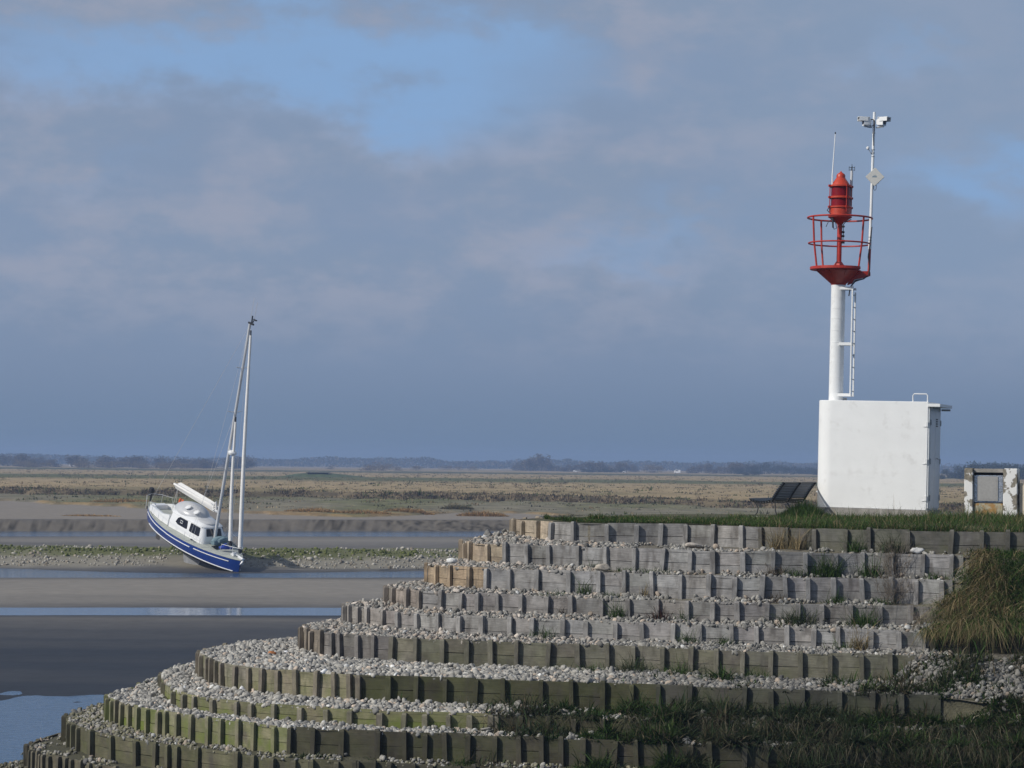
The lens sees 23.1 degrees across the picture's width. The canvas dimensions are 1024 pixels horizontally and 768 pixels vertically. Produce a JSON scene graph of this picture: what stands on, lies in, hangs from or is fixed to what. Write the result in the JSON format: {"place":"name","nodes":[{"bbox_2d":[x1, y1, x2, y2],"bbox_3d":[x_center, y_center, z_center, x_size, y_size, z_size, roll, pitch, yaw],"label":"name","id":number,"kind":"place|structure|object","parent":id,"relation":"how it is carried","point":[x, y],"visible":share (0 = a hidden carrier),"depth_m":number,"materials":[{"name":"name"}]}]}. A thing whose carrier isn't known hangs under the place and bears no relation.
{"place":"outdoors","nodes":[
{"label":"outdoors","id":0,"kind":"place"},
{"bbox_2d":[0,691,103,763],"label":"rippled water","id":1,"kind":"structure","parent":0,"point":[26,719],"depth_m":68.28,"materials":[{"name":"blue liquid"}]},
{"bbox_2d":[0,607,340,614],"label":"calm water","id":2,"kind":"structure","parent":0,"point":[170,611],"depth_m":116.92,"materials":[{"name":"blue liquid"}]},
{"bbox_2d":[0,531,501,577],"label":"channel water","id":3,"kind":"structure","parent":0,"point":[21,573],"depth_m":160.22,"materials":[{"name":"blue liquid"}]},
{"bbox_2d":[0,500,572,702],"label":"mudflat","id":4,"kind":"structure","parent":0,"point":[59,655],"depth_m":136.10,"materials":[{"name":"sand"}]},
{"bbox_2d":[61,514,119,516],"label":"marsh grass clump","id":5,"kind":"object","parent":4,"relation":"on","point":[89,515],"visible":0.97,"depth_m":261.82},
{"bbox_2d":[146,302,257,571],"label":"sailing boat","id":6,"kind":"object","parent":4,"relation":"on","point":[190,530],"visible":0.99,"depth_m":160.58,"materials":[{"name":"blue paint"}]},
{"bbox_2d":[211,536,228,544],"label":"rolled dinghy","id":7,"kind":"object","parent":6,"relation":"on","point":[218,540],"visible":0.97,"depth_m":160.31,"materials":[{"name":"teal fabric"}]},
{"bbox_2d":[0,544,457,568],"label":"pebbles","id":8,"kind":"object","parent":4,"relation":"on","point":[90,547],"visible":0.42,"depth_m":168.38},
{"bbox_2d":[457,510,510,516],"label":"marsh grass clump","id":9,"kind":"object","parent":4,"relation":"on","point":[484,513],"visible":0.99,"depth_m":281.21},
{"bbox_2d":[0,462,1023,516],"bbox_3d":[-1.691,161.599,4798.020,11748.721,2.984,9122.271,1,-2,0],"label":"salt marsh","id":10,"kind":"structure","parent":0,"point":[338,503],"depth_m":458.00,"materials":[{"name":"plant"}]},
{"bbox_2d":[0,454,11,465],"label":"bare tree","id":11,"kind":"object","parent":10,"relation":"on","point":[3,461],"visible":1,"depth_m":1812.95,"materials":[{"name":"grey plant"}]},
{"bbox_2d":[10,453,30,466],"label":"bare tree","id":12,"kind":"object","parent":10,"relation":"on","point":[23,457],"visible":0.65,"depth_m":1659.88,"materials":[{"name":"grey plant"}]},
{"bbox_2d":[64,454,83,466],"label":"bare tree","id":13,"kind":"object","parent":10,"relation":"on","point":[73,459],"visible":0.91,"depth_m":1702.40,"materials":[{"name":"grey plant"}]},
{"bbox_2d":[74,460,102,467],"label":"bush","id":14,"kind":"object","parent":10,"relation":"on","point":[89,462],"visible":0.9,"depth_m":1544.74,"materials":[{"name":"grey plant"}]},
{"bbox_2d":[93,455,107,466],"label":"bare tree","id":15,"kind":"object","parent":10,"relation":"on","point":[101,461],"visible":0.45,"depth_m":1723.82,"materials":[{"name":"grey plant"}]},
{"bbox_2d":[95,456,122,467],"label":"bare tree","id":16,"kind":"object","parent":10,"relation":"on","point":[109,458],"visible":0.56,"depth_m":1690.21,"materials":[{"name":"grey plant"}]},
{"bbox_2d":[100,460,123,467],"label":"bush","id":17,"kind":"object","parent":10,"relation":"on","point":[108,464],"visible":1,"depth_m":1521.18,"materials":[{"name":"grey plant"}]},
{"bbox_2d":[89,497,155,501],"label":"marsh grass clump","id":18,"kind":"object","parent":10,"relation":"on","point":[121,500],"visible":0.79,"depth_m":321.16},
{"bbox_2d":[122,455,144,467],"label":"bare tree","id":19,"kind":"object","parent":10,"relation":"on","point":[135,458],"visible":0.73,"depth_m":1671.28,"materials":[{"name":"grey plant"}]},
{"bbox_2d":[149,462,167,468],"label":"bush","id":20,"kind":"object","parent":10,"relation":"on","point":[158,465],"visible":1,"depth_m":1517.51,"materials":[{"name":"grey plant"}]},
{"bbox_2d":[150,456,168,466],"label":"bare tree","id":21,"kind":"object","parent":10,"relation":"on","point":[162,459],"visible":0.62,"depth_m":1884.92,"materials":[{"name":"grey plant"}]},
{"bbox_2d":[175,457,193,467],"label":"bare tree","id":22,"kind":"object","parent":10,"relation":"on","point":[183,460],"visible":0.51,"depth_m":1850.94,"materials":[{"name":"grey plant"}]},
{"bbox_2d":[198,459,210,468],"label":"bare tree","id":23,"kind":"object","parent":10,"relation":"on","point":[202,462],"visible":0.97,"depth_m":1666.39,"materials":[{"name":"grey plant"}]},
{"bbox_2d":[234,456,249,468],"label":"bare tree","id":24,"kind":"object","parent":10,"relation":"on","point":[240,463],"visible":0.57,"depth_m":1790.40,"materials":[{"name":"grey plant"}]},
{"bbox_2d":[284,506,340,512],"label":"marsh grass clump","id":25,"kind":"object","parent":10,"relation":"on","point":[316,509],"visible":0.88,"depth_m":279.21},
{"bbox_2d":[282,472,360,476],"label":"hunting hide","id":26,"kind":"object","parent":10,"relation":"on","point":[318,474],"visible":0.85,"depth_m":795.08,"materials":[{"name":"green plant"}]},
{"bbox_2d":[331,509,391,513],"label":"marsh grass clump","id":27,"kind":"object","parent":10,"relation":"on","point":[353,511],"visible":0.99,"depth_m":276.67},
{"bbox_2d":[359,462,385,470],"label":"bush","id":28,"kind":"object","parent":10,"relation":"on","point":[366,469],"visible":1,"depth_m":1558.21,"materials":[{"name":"grey plant"}]},
{"bbox_2d":[384,507,434,514],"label":"marsh grass clump","id":29,"kind":"object","parent":10,"relation":"on","point":[417,510],"visible":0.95,"depth_m":284.21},
{"bbox_2d":[440,504,473,509],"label":"marsh grass clump","id":30,"kind":"object","parent":10,"relation":"on","point":[457,506],"visible":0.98,"depth_m":303.14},
{"bbox_2d":[0,453,1022,473],"bbox_3d":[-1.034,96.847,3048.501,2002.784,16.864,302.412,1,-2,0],"label":"distant woodland","id":31,"kind":"object","parent":10,"relation":"on","point":[438,463],"visible":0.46,"depth_m":2968.62,"materials":[{"name":"green plant"}]},
{"bbox_2d":[0,468,1023,515],"bbox_3d":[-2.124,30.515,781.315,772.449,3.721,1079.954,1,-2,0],"label":"marsh scrub","id":32,"kind":"object","parent":10,"relation":"on","point":[144,493],"visible":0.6,"depth_m":379.98,"materials":[{"name":"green plant"}]},
{"bbox_2d":[520,457,537,470],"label":"bare tree","id":33,"kind":"object","parent":10,"relation":"on","point":[532,465],"visible":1,"depth_m":1959.46,"materials":[{"name":"grey plant"}]},
{"bbox_2d":[533,453,553,470],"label":"bare tree","id":34,"kind":"object","parent":10,"relation":"on","point":[541,462],"visible":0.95,"depth_m":1994.08,"materials":[{"name":"grey plant"}]},
{"bbox_2d":[543,462,560,470],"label":"bare tree","id":35,"kind":"object","parent":10,"relation":"on","point":[553,468],"visible":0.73,"depth_m":2046.13,"materials":[{"name":"grey plant"}]},
{"bbox_2d":[540,513,586,516],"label":"marsh grass clump","id":36,"kind":"object","parent":10,"relation":"on","point":[573,515],"visible":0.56,"depth_m":279.91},
{"bbox_2d":[560,463,573,471],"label":"bare tree","id":37,"kind":"object","parent":10,"relation":"on","point":[564,469],"visible":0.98,"depth_m":1891.24,"materials":[{"name":"grey plant"}]},
{"bbox_2d":[579,460,597,471],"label":"bare tree","id":38,"kind":"object","parent":10,"relation":"on","point":[589,466],"visible":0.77,"depth_m":1888.96,"materials":[{"name":"grey plant"}]},
{"bbox_2d":[594,461,612,471],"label":"bare tree","id":39,"kind":"object","parent":10,"relation":"on","point":[602,464],"visible":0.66,"depth_m":1830.12,"materials":[{"name":"grey plant"}]},
{"bbox_2d":[614,462,627,470],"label":"bare tree","id":40,"kind":"object","parent":10,"relation":"on","point":[619,466],"visible":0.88,"depth_m":1898.43,"materials":[{"name":"grey plant"}]},
{"bbox_2d":[640,463,657,472],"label":"bush","id":41,"kind":"object","parent":10,"relation":"on","point":[648,468],"visible":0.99,"depth_m":1849.35,"materials":[{"name":"grey plant"}]},
{"bbox_2d":[686,465,700,472],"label":"bare tree","id":42,"kind":"object","parent":10,"relation":"on","point":[693,468],"visible":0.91,"depth_m":1781.10,"materials":[{"name":"grey plant"}]},
{"bbox_2d":[704,463,712,472],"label":"bare tree","id":43,"kind":"object","parent":10,"relation":"on","point":[708,467],"visible":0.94,"depth_m":1828.94,"materials":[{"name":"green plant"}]},
{"bbox_2d":[729,467,743,473],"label":"dark tree","id":44,"kind":"object","parent":10,"relation":"on","point":[739,471],"visible":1,"depth_m":1707.97,"materials":[{"name":"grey plant"}]},
{"bbox_2d":[730,462,745,473],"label":"bare tree","id":45,"kind":"object","parent":10,"relation":"on","point":[735,465],"visible":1,"depth_m":1708.75,"materials":[{"name":"grey plant"}]},
{"bbox_2d":[743,463,760,473],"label":"dark tree","id":46,"kind":"object","parent":10,"relation":"on","point":[750,468],"visible":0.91,"depth_m":1700.38,"materials":[{"name":"grey plant"}]},
{"bbox_2d":[757,462,771,473],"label":"dark tree","id":47,"kind":"object","parent":10,"relation":"on","point":[763,466],"visible":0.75,"depth_m":1811.79,"materials":[{"name":"grey plant"}]},
{"bbox_2d":[771,462,786,473],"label":"dark tree","id":48,"kind":"object","parent":10,"relation":"on","point":[778,466],"visible":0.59,"depth_m":1895.96,"materials":[{"name":"grey plant"}]},
{"bbox_2d":[781,465,797,474],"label":"dark tree","id":49,"kind":"object","parent":10,"relation":"on","point":[790,470],"visible":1,"depth_m":1745.28,"materials":[{"name":"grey plant"}]},
{"bbox_2d":[797,467,810,473],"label":"dark tree","id":50,"kind":"object","parent":10,"relation":"on","point":[807,471],"visible":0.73,"depth_m":1898.38,"materials":[{"name":"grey plant"}]},
{"bbox_2d":[940,469,951,477],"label":"dark tree","id":51,"kind":"object","parent":10,"relation":"on","point":[944,471],"visible":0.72,"depth_m":1328.91,"materials":[{"name":"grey plant"}]},
{"bbox_2d":[961,460,983,476],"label":"dark tree","id":52,"kind":"object","parent":10,"relation":"on","point":[975,466],"visible":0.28,"depth_m":1158.40,"materials":[{"name":"grey plant"}]},
{"bbox_2d":[986,462,1005,468],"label":"dark tree","id":53,"kind":"object","parent":10,"relation":"on","point":[995,466],"visible":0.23,"depth_m":1242.99,"materials":[{"name":"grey plant"}]},
{"bbox_2d":[1007,464,1023,478],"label":"dark tree","id":54,"kind":"object","parent":10,"relation":"on","point":[1021,473],"visible":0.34,"depth_m":1202.75,"materials":[{"name":"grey plant"}]},
{"bbox_2d":[0,0,1023,470],"label":"sky","id":55,"kind":"structure","parent":0,"point":[457,230],"materials":[{"name":"blue"}]},
{"bbox_2d":[2,525,1023,767],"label":"terrace ground","id":56,"kind":"structure","parent":0,"point":[951,708],"depth_m":52.66,"materials":[{"name":"soil"}]},
{"bbox_2d":[23,734,118,767],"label":"retaining wall","id":57,"kind":"structure","parent":56,"relation":"on","point":[32,758],"depth_m":54.30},
{"bbox_2d":[61,703,511,767],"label":"retaining wall","id":58,"kind":"structure","parent":56,"relation":"on","point":[90,742],"depth_m":51.63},
{"bbox_2d":[0,529,1023,767],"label":"cobbles","id":59,"kind":"object","parent":56,"relation":"on","point":[254,653],"visible":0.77,"depth_m":53.23,"materials":[{"name":"stone"}]},
{"bbox_2d":[594,564,610,570],"bbox_3d":[2.022,4.081,55.610,0.376,0.176,0.191,2,-2,-29],"label":"stone","id":60,"kind":"object","parent":59,"relation":"on","point":[602,567],"visible":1,"depth_m":55.55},
{"bbox_2d":[530,623,558,639],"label":"grass tuft","id":61,"kind":"object","parent":56,"relation":"on","point":[545,635],"visible":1,"depth_m":54.21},
{"bbox_2d":[103,677,1023,767],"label":"retaining wall","id":62,"kind":"structure","parent":56,"relation":"on","point":[376,744],"depth_m":49.24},
{"bbox_2d":[195,643,940,719],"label":"retaining wall","id":63,"kind":"structure","parent":56,"relation":"on","point":[602,694],"depth_m":51.33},
{"bbox_2d":[573,576,592,594],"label":"grass tuft","id":64,"kind":"object","parent":56,"relation":"on","point":[585,591],"visible":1,"depth_m":55.36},
{"bbox_2d":[157,664,1023,743],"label":"retaining wall","id":65,"kind":"structure","parent":56,"relation":"on","point":[399,720],"depth_m":50.62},
{"bbox_2d":[575,661,607,671],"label":"grass tuft","id":66,"kind":"object","parent":56,"relation":"on","point":[588,668],"visible":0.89,"depth_m":52.85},
{"bbox_2d":[298,622,919,680],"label":"retaining wall","id":67,"kind":"structure","parent":56,"relation":"on","point":[466,651],"depth_m":53.17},
{"bbox_2d":[599,584,627,618],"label":"grass tuft","id":68,"kind":"object","parent":56,"relation":"on","point":[618,612],"visible":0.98,"depth_m":54.42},
{"bbox_2d":[603,652,654,672],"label":"grass tuft","id":69,"kind":"object","parent":56,"relation":"on","point":[626,665],"visible":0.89,"depth_m":52.62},
{"bbox_2d":[341,603,928,651],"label":"retaining wall","id":70,"kind":"structure","parent":56,"relation":"on","point":[786,635],"depth_m":53.72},
{"bbox_2d":[284,639,1023,767],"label":"undergrowth","id":71,"kind":"object","parent":56,"relation":"on","point":[807,719],"visible":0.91,"depth_m":48.54,"materials":[{"name":"green plant"}]},
{"bbox_2d":[632,601,679,620],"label":"grass tuft","id":72,"kind":"object","parent":56,"relation":"on","point":[655,613],"visible":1,"depth_m":53.96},
{"bbox_2d":[639,567,675,572],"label":"grass tuft","id":73,"kind":"object","parent":56,"relation":"on","point":[649,570],"visible":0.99,"depth_m":54.87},
{"bbox_2d":[383,583,937,624],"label":"retaining wall","id":74,"kind":"structure","parent":56,"relation":"on","point":[475,602],"depth_m":54.34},
{"bbox_2d":[640,650,710,675],"bbox_3d":[3.593,5.829,52.101,2.862,0.704,1.839,-1,-2,33],"label":"grass tuft","id":75,"kind":"object","parent":56,"relation":"on","point":[676,668],"visible":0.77,"depth_m":52.19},
{"bbox_2d":[424,561,952,604],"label":"retaining wall","id":76,"kind":"structure","parent":56,"relation":"on","point":[680,587],"depth_m":54.24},
{"bbox_2d":[685,542,701,547],"bbox_3d":[4.056,3.603,55.822,0.401,0.135,0.200,1,-2,0],"label":"stone","id":77,"kind":"object","parent":56,"relation":"on","point":[692,545],"visible":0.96,"depth_m":55.77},
{"bbox_2d":[675,629,720,644],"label":"grass tuft","id":78,"kind":"object","parent":56,"relation":"on","point":[689,639],"visible":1,"depth_m":53.09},
{"bbox_2d":[458,538,963,579],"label":"retaining wall","id":79,"kind":"structure","parent":56,"relation":"on","point":[695,561],"depth_m":54.60,"materials":[{"name":"concrete"}]},
{"bbox_2d":[710,633,736,645],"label":"grass tuft","id":80,"kind":"object","parent":56,"relation":"on","point":[723,641],"visible":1,"depth_m":52.81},
{"bbox_2d":[742,664,774,677],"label":"grass tuft","id":81,"kind":"object","parent":56,"relation":"on","point":[758,675],"visible":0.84,"depth_m":51.45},
{"bbox_2d":[509,516,1023,553],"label":"retaining wall","id":82,"kind":"structure","parent":56,"relation":"on","point":[937,542],"depth_m":56.02,"materials":[{"name":"concrete"}]},
{"bbox_2d":[756,563,789,574],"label":"grass tuft","id":83,"kind":"object","parent":56,"relation":"on","point":[773,570],"visible":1,"depth_m":53.98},
{"bbox_2d":[752,515,806,548],"bbox_3d":[6.030,3.134,55.543,2.313,1.056,1.783,1,-2,0],"label":"grass tuft","id":84,"kind":"object","parent":56,"relation":"on","point":[775,544],"visible":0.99,"depth_m":55.36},
{"bbox_2d":[776,559,807,575],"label":"grass tuft","id":85,"kind":"object","parent":56,"relation":"on","point":[794,574],"visible":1,"depth_m":53.95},
{"bbox_2d":[776,529,810,549],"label":"grass tuft","id":86,"kind":"object","parent":56,"relation":"on","point":[798,544],"visible":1,"depth_m":55.10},
{"bbox_2d":[756,593,831,625],"bbox_3d":[6.225,4.686,52.790,2.431,0.939,2.126,0,-2,27],"label":"grass tuft","id":87,"kind":"object","parent":56,"relation":"on","point":[793,619],"visible":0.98,"depth_m":52.87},
{"bbox_2d":[795,538,855,576],"bbox_3d":[6.786,3.696,53.901,2.334,0.923,2.031,1,-2,0],"label":"grass tuft","id":88,"kind":"object","parent":56,"relation":"on","point":[826,573],"visible":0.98,"depth_m":53.85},
{"bbox_2d":[816,588,847,603],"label":"grass tuft","id":89,"kind":"object","parent":56,"relation":"on","point":[837,600],"visible":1,"depth_m":53.33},
{"bbox_2d":[820,632,865,649],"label":"grass tuft","id":90,"kind":"object","parent":56,"relation":"on","point":[845,646],"visible":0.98,"depth_m":52.01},
{"bbox_2d":[840,525,873,552],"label":"grass tuft","id":91,"kind":"object","parent":56,"relation":"on","point":[855,546],"visible":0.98,"depth_m":54.32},
{"bbox_2d":[827,576,897,627],"bbox_3d":[7.438,4.572,52.738,2.205,1.118,1.581,2,-2,-28],"label":"grass tuft","id":92,"kind":"object","parent":56,"relation":"on","point":[863,621],"visible":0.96,"depth_m":52.63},
{"bbox_2d":[841,615,889,650],"bbox_3d":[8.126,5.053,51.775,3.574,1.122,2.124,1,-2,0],"label":"grass tuft","id":93,"kind":"object","parent":56,"relation":"on","point":[858,646],"visible":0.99,"depth_m":51.90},
{"bbox_2d":[848,548,898,577],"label":"grass tuft","id":94,"kind":"object","parent":56,"relation":"on","point":[867,573],"visible":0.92,"depth_m":53.82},
{"bbox_2d":[866,590,901,604],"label":"grass tuft","id":95,"kind":"object","parent":56,"relation":"on","point":[881,601],"visible":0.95,"depth_m":53.23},
{"bbox_2d":[864,536,915,578],"bbox_3d":[8.161,3.719,53.816,1.337,0.996,1.302,1,-2,0],"label":"dry shrub","id":96,"kind":"object","parent":56,"relation":"on","point":[894,565],"visible":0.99,"depth_m":53.61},
{"bbox_2d":[863,525,916,552],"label":"grass tuft","id":97,"kind":"object","parent":56,"relation":"on","point":[892,548],"visible":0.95,"depth_m":53.91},
{"bbox_2d":[864,568,924,604],"bbox_3d":[8.122,4.285,53.112,1.373,0.915,0.880,1,-2,0],"label":"dry shrub","id":98,"kind":"object","parent":56,"relation":"on","point":[889,595],"visible":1,"depth_m":53.17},
{"bbox_2d":[910,547,923,553],"bbox_3d":[8.707,3.585,53.710,0.336,0.156,0.180,1,-2,0],"label":"stone","id":99,"kind":"object","parent":56,"relation":"on","point":[916,550],"visible":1,"depth_m":53.66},
{"bbox_2d":[904,599,939,628],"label":"dry shrub","id":100,"kind":"object","parent":56,"relation":"on","point":[918,618],"visible":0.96,"depth_m":52.22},
{"bbox_2d":[923,572,948,578],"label":"grass tuft","id":101,"kind":"object","parent":56,"relation":"on","point":[935,576],"visible":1,"depth_m":53.24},
{"bbox_2d":[908,543,1023,660],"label":"bank grass","id":102,"kind":"structure","parent":56,"relation":"on","point":[957,626],"depth_m":52.23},
{"bbox_2d":[930,633,1023,653],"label":"old timber wall","id":103,"kind":"structure","parent":56,"relation":"on","point":[971,647],"depth_m":51.47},
{"bbox_2d":[524,514,1023,635],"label":"platform ground","id":104,"kind":"structure","parent":0,"point":[696,515],"depth_m":60.00,"materials":[{"name":"plant"}]},
{"bbox_2d":[749,482,816,515],"bbox_3d":[6.679,2.860,61.514,0.930,0.927,2.250,0,-2,27],"label":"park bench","id":105,"kind":"object","parent":104,"relation":"on","point":[783,493],"visible":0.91,"depth_m":61.28,"materials":[{"name":"metal"}]},
{"bbox_2d":[816,393,951,516],"bbox_3d":[9.148,1.912,62.124,3.230,3.355,1.680,1,-2,20],"label":"utility hut","id":106,"kind":"object","parent":104,"relation":"on","point":[880,457],"visible":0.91,"depth_m":61.40,"materials":[{"name":"concrete"}]},
{"bbox_2d":[807,112,890,399],"bbox_3d":[8.257,-3.170,62.495,1.643,7.321,1.813,2,-2,-41],"label":"harbour beacon","id":107,"kind":"object","parent":106,"relation":"on","point":[838,275],"visible":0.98,"depth_m":62.38,"materials":[{"name":"white paint"}]},
{"bbox_2d":[928,410,935,508],"bbox_3d":[10.302,1.857,61.331,0.065,2.400,0.647,1,-2,20],"label":"door","id":108,"kind":"structure","parent":106,"relation":"in","point":[932,413],"depth_m":61.29,"materials":[{"name":"white paint"}]},
{"bbox_2d":[934,411,940,507],"bbox_3d":[10.548,1.880,61.956,0.099,2.400,0.657,1,-2,20],"label":"door","id":109,"kind":"structure","parent":106,"relation":"in","point":[937,418],"depth_m":61.94,"materials":[{"name":"white paint"}]},
{"bbox_2d":[765,492,1023,518],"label":"long grass","id":110,"kind":"structure","parent":104,"relation":"on","point":[797,507],"depth_m":60.34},
{"bbox_2d":[964,468,1019,515],"bbox_3d":[11.725,2.719,61.057,1.280,1.320,0.620,0,-2,17],"label":"concrete cabinet","id":111,"kind":"object","parent":104,"relation":"on","point":[991,490],"visible":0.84,"depth_m":60.86,"materials":[{"name":"white paint"}]},
{"bbox_2d":[1020,483,1023,514],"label":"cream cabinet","id":112,"kind":"object","parent":104,"relation":"on","point":[1021,496],"visible":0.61,"depth_m":60.68,"materials":[{"name":"metal"}]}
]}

